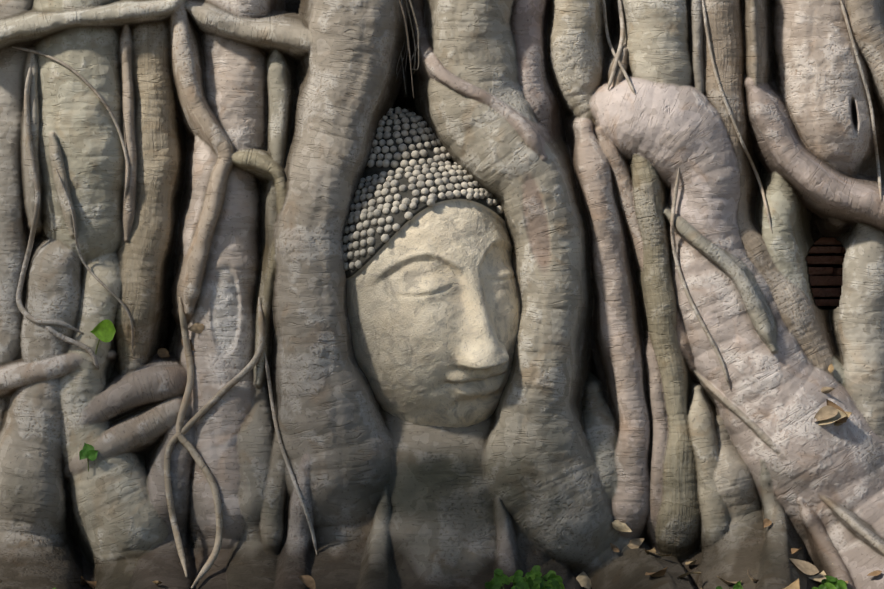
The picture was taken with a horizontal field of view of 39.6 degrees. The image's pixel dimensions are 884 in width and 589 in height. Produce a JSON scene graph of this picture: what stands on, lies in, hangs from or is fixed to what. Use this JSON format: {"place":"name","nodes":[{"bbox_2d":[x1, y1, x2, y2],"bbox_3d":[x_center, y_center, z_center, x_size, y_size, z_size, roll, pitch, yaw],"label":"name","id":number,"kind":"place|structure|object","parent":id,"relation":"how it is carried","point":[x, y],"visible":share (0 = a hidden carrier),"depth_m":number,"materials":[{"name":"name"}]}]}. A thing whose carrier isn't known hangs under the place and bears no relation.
{"place":"outdoors","nodes":[
{"label":"outdoors","id":0,"kind":"place"},
{"bbox_3d":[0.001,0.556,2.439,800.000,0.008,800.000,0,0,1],"label":"ground","id":1,"kind":"structure","parent":0,"visible":0},
{"bbox_2d":[87,339,549,588],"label":"weed stems","id":2,"kind":"object","parent":1,"relation":"on","point":[88,461],"visible":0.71,"depth_m":2.29,"materials":[{"name":"green plant"}]},
{"bbox_2d":[0,322,881,588],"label":"dry leaf litter","id":3,"kind":"object","parent":1,"relation":"on","point":[831,412],"visible":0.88,"depth_m":2.23,"materials":[{"name":"brown plant"}]},
{"bbox_2d":[0,0,883,588],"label":"tree roots","id":4,"kind":"object","parent":1,"relation":"on","point":[248,128],"visible":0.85,"depth_m":2.29,"materials":[{"name":"grey plant"}]},
{"bbox_2d":[342,107,520,427],"bbox_3d":[-0.035,-0.046,2.393,0.406,0.641,0.422,0,0,1],"label":"buddha head","id":5,"kind":"object","parent":4,"relation":"in","point":[433,304],"visible":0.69,"depth_m":2.24},
{"bbox_2d":[12,0,881,588],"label":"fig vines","id":6,"kind":"object","parent":4,"relation":"attached to","point":[182,430],"visible":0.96,"depth_m":2.31,"materials":[{"name":"brown plant"}]},
{"bbox_2d":[53,319,850,588],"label":"green plants","id":7,"kind":"object","parent":4,"relation":"attached to","point":[104,330],"visible":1,"depth_m":2.11,"materials":[{"name":"green plant"}]},
{"bbox_2d":[806,237,845,308],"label":"brick wall","id":8,"kind":"structure","parent":1,"relation":"on","point":[825,258],"depth_m":2.51,"materials":[{"name":"brown brick"}]}
]}

